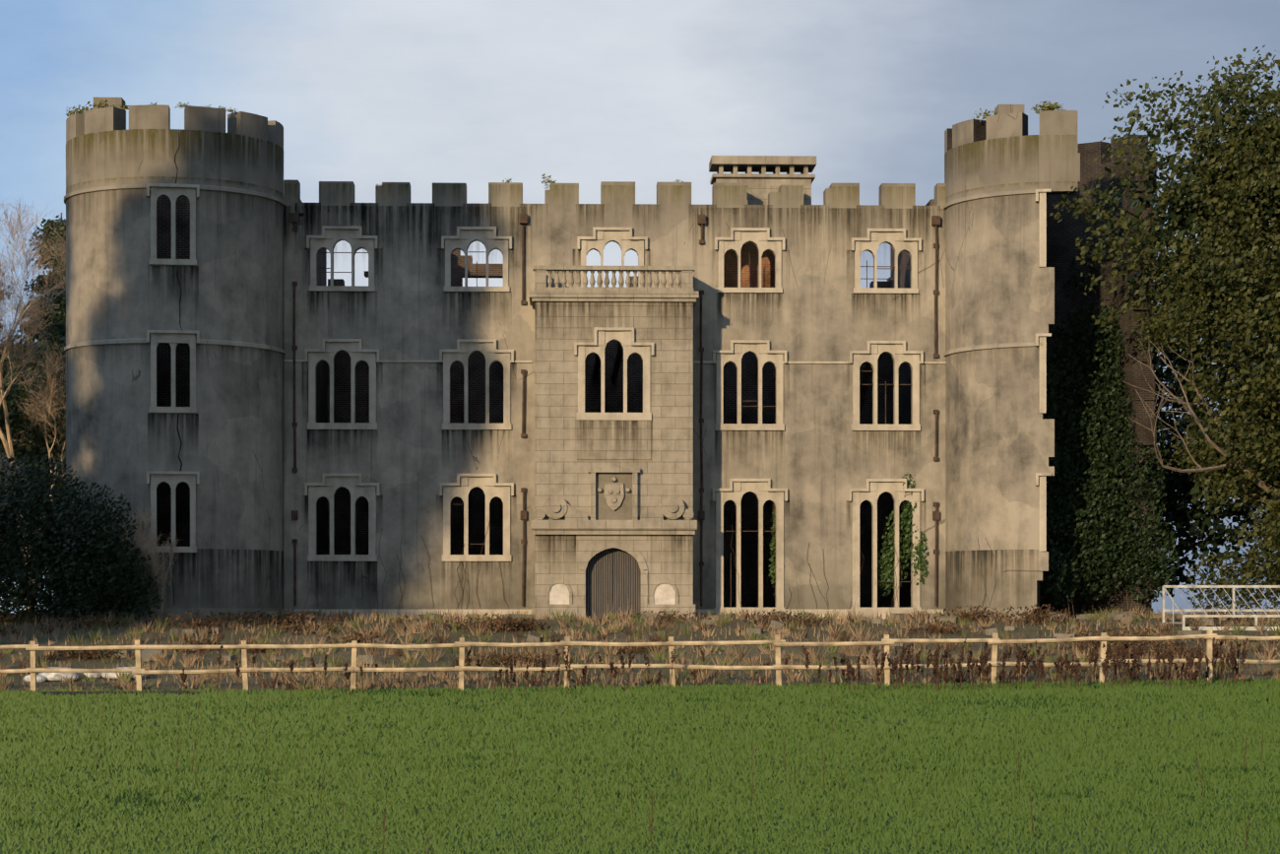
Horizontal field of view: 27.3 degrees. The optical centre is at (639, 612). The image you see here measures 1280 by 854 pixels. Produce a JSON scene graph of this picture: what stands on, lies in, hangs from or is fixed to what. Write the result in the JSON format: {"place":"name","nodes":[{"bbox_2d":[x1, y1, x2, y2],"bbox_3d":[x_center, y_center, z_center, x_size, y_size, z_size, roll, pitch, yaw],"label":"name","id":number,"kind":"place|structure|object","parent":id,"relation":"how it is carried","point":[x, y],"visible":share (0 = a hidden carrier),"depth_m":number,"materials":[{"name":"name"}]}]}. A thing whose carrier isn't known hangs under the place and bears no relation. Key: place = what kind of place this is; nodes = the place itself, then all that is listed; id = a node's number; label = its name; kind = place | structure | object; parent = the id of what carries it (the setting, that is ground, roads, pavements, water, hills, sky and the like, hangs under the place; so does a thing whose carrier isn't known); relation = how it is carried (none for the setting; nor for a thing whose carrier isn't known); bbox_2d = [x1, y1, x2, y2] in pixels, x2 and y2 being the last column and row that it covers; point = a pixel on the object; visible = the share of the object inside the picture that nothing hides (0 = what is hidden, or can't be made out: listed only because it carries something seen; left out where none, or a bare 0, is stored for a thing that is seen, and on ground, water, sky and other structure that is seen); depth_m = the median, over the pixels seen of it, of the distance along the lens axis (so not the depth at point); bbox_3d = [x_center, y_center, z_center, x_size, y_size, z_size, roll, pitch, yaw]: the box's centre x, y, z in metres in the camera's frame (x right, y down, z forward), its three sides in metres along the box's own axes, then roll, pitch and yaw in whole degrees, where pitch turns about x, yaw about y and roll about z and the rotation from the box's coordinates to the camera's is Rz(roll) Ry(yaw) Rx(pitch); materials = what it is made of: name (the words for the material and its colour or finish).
{"place":"outdoors","nodes":[
{"label":"outdoors","id":0,"kind":"place"},
{"bbox_2d":[65,188,1038,377],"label":"weather stains","id":1,"kind":"object","parent":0,"point":[280,222],"visible":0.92,"depth_m":84.17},
{"bbox_2d":[93,97,1023,114],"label":"plants","id":2,"kind":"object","parent":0,"point":[998,108],"depth_m":84.71,"materials":[{"name":"green plant"}]},
{"bbox_2d":[316,251,911,606],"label":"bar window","id":3,"kind":"structure","parent":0,"point":[866,279],"depth_m":87.44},
{"bbox_2d":[0,613,1279,853],"bbox_3d":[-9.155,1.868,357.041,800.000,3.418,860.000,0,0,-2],"label":"field ground","id":4,"kind":"structure","parent":0,"point":[171,680],"depth_m":68.30,"materials":[{"name":"green soil"}]},
{"bbox_2d":[0,437,36,557],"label":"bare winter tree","id":5,"kind":"object","parent":4,"relation":"on","point":[8,473],"visible":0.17,"depth_m":86.02,"materials":[{"name":"brown plant"}]},
{"bbox_2d":[0,267,62,405],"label":"bare winter tree","id":6,"kind":"object","parent":4,"relation":"on","point":[35,323],"visible":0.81,"depth_m":92.50,"materials":[{"name":"brown plant"}]},
{"bbox_2d":[0,186,65,610],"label":"bare winter tree","id":7,"kind":"object","parent":4,"relation":"on","point":[8,446],"visible":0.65,"depth_m":91.98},
{"bbox_2d":[0,328,65,572],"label":"tree","id":8,"kind":"object","parent":4,"relation":"on","point":[13,414],"visible":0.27,"depth_m":96.89,"materials":[{"name":"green plant"}]},
{"bbox_2d":[0,272,65,571],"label":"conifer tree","id":9,"kind":"object","parent":4,"relation":"on","point":[4,371],"visible":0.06,"depth_m":99.19,"materials":[{"name":"green plant"}]},
{"bbox_2d":[0,319,65,562],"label":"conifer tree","id":10,"kind":"object","parent":4,"relation":"on","point":[18,338],"depth_m":101.14,"materials":[{"name":"green plant"}]},
{"bbox_2d":[10,212,65,616],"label":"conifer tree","id":11,"kind":"object","parent":4,"relation":"on","point":[59,318],"visible":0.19,"depth_m":105.84,"materials":[{"name":"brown plant"}]},
{"bbox_2d":[0,450,163,625],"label":"evergreen shrub","id":12,"kind":"object","parent":4,"relation":"on","point":[80,579],"visible":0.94,"depth_m":81.02,"materials":[{"name":"green plant"}]},
{"bbox_2d":[23,666,148,682],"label":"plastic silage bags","id":13,"kind":"object","parent":4,"relation":"on","point":[44,676],"visible":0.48,"depth_m":67.05,"materials":[{"name":"white plastic"}]},
{"bbox_2d":[1,500,179,619],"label":"sapling branches","id":14,"kind":"object","parent":4,"relation":"on","point":[154,563],"visible":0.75,"depth_m":82.64,"materials":[{"name":"brown plant"}]},
{"bbox_2d":[65,104,283,608],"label":"tower","id":15,"kind":"structure","parent":4,"relation":"on","point":[233,290],"depth_m":83.85,"materials":[{"name":"stone"}]},
{"bbox_2d":[171,132,182,605],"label":"tower cracks","id":16,"kind":"object","parent":15,"relation":"attached to","point":[177,414],"visible":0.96,"depth_m":83.26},
{"bbox_2d":[313,521,901,609],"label":"wall plants","id":17,"kind":"object","parent":4,"relation":"on","point":[507,605],"visible":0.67,"depth_m":87.00,"materials":[{"name":"plant"}]},
{"bbox_2d":[63,183,1152,619],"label":"tower string courses","id":18,"kind":"object","parent":4,"relation":"on","point":[173,339],"visible":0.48,"depth_m":83.29,"materials":[{"name":"beige stone"}]},
{"bbox_2d":[65,128,1038,608],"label":"water stains","id":19,"kind":"object","parent":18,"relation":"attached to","point":[984,556],"visible":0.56,"depth_m":86.86,"materials":[{"name":"grey"}]},
{"bbox_2d":[65,99,1065,189],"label":"rooftop plants","id":20,"kind":"object","parent":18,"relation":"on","point":[1050,105],"visible":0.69,"depth_m":84.48,"materials":[{"name":"green plant"}]},
{"bbox_2d":[65,129,1076,208],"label":"moss stains","id":21,"kind":"object","parent":18,"relation":"attached to","point":[154,132],"visible":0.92,"depth_m":85.33,"materials":[{"name":"yellow"}]},
{"bbox_2d":[326,249,890,614],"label":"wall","id":22,"kind":"structure","parent":4,"relation":"on","point":[613,395],"depth_m":98.68,"materials":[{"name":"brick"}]},
{"bbox_2d":[283,179,945,609],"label":"front wall","id":23,"kind":"structure","parent":4,"relation":"on","point":[819,459],"depth_m":87.12,"materials":[{"name":"stone"}]},
{"bbox_2d":[304,225,924,609],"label":"window frames","id":24,"kind":"structure","parent":23,"relation":"attached to","point":[625,240],"depth_m":87.16,"materials":[{"name":"beige stone"}]},
{"bbox_2d":[283,359,946,619],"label":"string course","id":25,"kind":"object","parent":23,"relation":"attached to","point":[399,612],"depth_m":87.02,"materials":[{"name":"stone"}]},
{"bbox_2d":[290,212,940,605],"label":"rainwater pipes","id":26,"kind":"object","parent":23,"relation":"attached to","point":[523,372],"visible":1,"depth_m":87.10,"materials":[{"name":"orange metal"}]},
{"bbox_2d":[768,471,929,595],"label":"ivy in windows","id":27,"kind":"object","parent":23,"relation":"attached to","point":[884,562],"visible":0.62,"depth_m":87.61,"materials":[{"name":"green plant"}]},
{"bbox_2d":[529,290,699,619],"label":"porch stonework","id":28,"kind":"object","parent":4,"relation":"on","point":[613,500],"visible":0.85,"depth_m":85.06,"materials":[{"name":"beige stone"}]},
{"bbox_2d":[548,582,675,604],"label":"arched niches","id":29,"kind":"object","parent":28,"relation":"attached to","point":[558,593],"visible":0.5,"depth_m":85.20,"materials":[{"name":"beige stone"}]},
{"bbox_2d":[585,547,639,619],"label":"front door","id":30,"kind":"structure","parent":28,"relation":"attached to","point":[599,582],"depth_m":85.47,"materials":[{"name":"brown wood"}]},
{"bbox_2d":[532,264,695,291],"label":"porch balustrade","id":31,"kind":"object","parent":28,"relation":"on","point":[684,282],"visible":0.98,"depth_m":85.22,"materials":[{"name":"beige stone"}]},
{"bbox_2d":[534,301,693,613],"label":"entrance bay wall","id":32,"kind":"structure","parent":28,"relation":"attached to","point":[561,470],"depth_m":85.17,"materials":[{"name":"stone"}]},
{"bbox_2d":[574,326,653,420],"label":"porch window frame","id":33,"kind":"object","parent":32,"relation":"attached to","point":[605,336],"visible":0.92,"depth_m":85.13,"materials":[{"name":"beige stone"}]},
{"bbox_2d":[299,198,934,607],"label":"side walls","id":34,"kind":"structure","parent":4,"relation":"on","point":[904,368],"depth_m":95.80,"materials":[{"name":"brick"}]},
{"bbox_2d":[450,341,872,554],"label":"fallen floor beams","id":35,"kind":"structure","parent":34,"relation":"on","point":[865,378],"depth_m":91.38,"materials":[{"name":"brown wood"}]},
{"bbox_2d":[0,604,1240,667],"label":"bramble mounds","id":36,"kind":"object","parent":4,"relation":"on","point":[524,624],"visible":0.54,"depth_m":77.88,"materials":[{"name":"brown plant"}]},
{"bbox_2d":[0,676,1279,853],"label":"grass blades","id":37,"kind":"object","parent":4,"relation":"on","point":[1033,738],"depth_m":35.09,"materials":[{"name":"green plant"}]},
{"bbox_2d":[0,589,1279,691],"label":"dead grass stalks","id":38,"kind":"object","parent":4,"relation":"on","point":[195,678],"visible":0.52,"depth_m":73.09,"materials":[{"name":"beige plant"}]},
{"bbox_2d":[0,630,1279,691],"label":"post rail fence","id":39,"kind":"object","parent":4,"relation":"on","point":[886,641],"visible":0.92,"depth_m":63.03,"materials":[{"name":"brown wood"}]},
{"bbox_2d":[0,610,1279,677],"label":"weeds","id":40,"kind":"object","parent":4,"relation":"on","point":[777,624],"visible":0.35,"depth_m":78.32,"materials":[{"name":"plant"}]},
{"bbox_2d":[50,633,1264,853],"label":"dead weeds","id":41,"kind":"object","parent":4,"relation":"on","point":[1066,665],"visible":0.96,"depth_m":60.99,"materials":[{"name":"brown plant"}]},
{"bbox_2d":[944,110,1157,618],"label":"ruined tower","id":42,"kind":"structure","parent":4,"relation":"on","point":[1001,286],"depth_m":85.31,"materials":[{"name":"beige stone"}]},
{"bbox_2d":[1039,193,1180,606],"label":"ivy","id":43,"kind":"object","parent":4,"relation":"on","point":[1072,504],"visible":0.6,"depth_m":87.70,"materials":[{"name":"green plant"}]},
{"bbox_2d":[1046,44,1279,606],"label":"evergreen oak tree","id":44,"kind":"object","parent":4,"relation":"on","point":[1243,193],"visible":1,"depth_m":83.15,"materials":[{"name":"green plant"}]},
{"bbox_2d":[1152,161,1279,596],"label":"tree","id":45,"kind":"object","parent":4,"relation":"on","point":[1180,513],"visible":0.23,"depth_m":92.51,"materials":[{"name":"green plant"}]},
{"bbox_2d":[1161,584,1279,630],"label":"metal gate","id":46,"kind":"structure","parent":4,"relation":"on","point":[1233,609],"depth_m":80.36,"materials":[{"name":"white metal"}]},
{"bbox_2d":[1185,510,1279,614],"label":"scrub shrub","id":47,"kind":"object","parent":4,"relation":"on","point":[1227,579],"visible":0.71,"depth_m":86.83,"materials":[{"name":"green plant"}]},
{"bbox_2d":[0,0,1279,613],"label":"sky","id":48,"kind":"structure","parent":0,"point":[367,94],"materials":[{"name":"blue"}]},
{"bbox_2d":[708,155,816,287],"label":"chimney stack","id":49,"kind":"object","parent":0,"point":[761,184],"visible":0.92,"depth_m":88.51,"materials":[{"name":"stone"}]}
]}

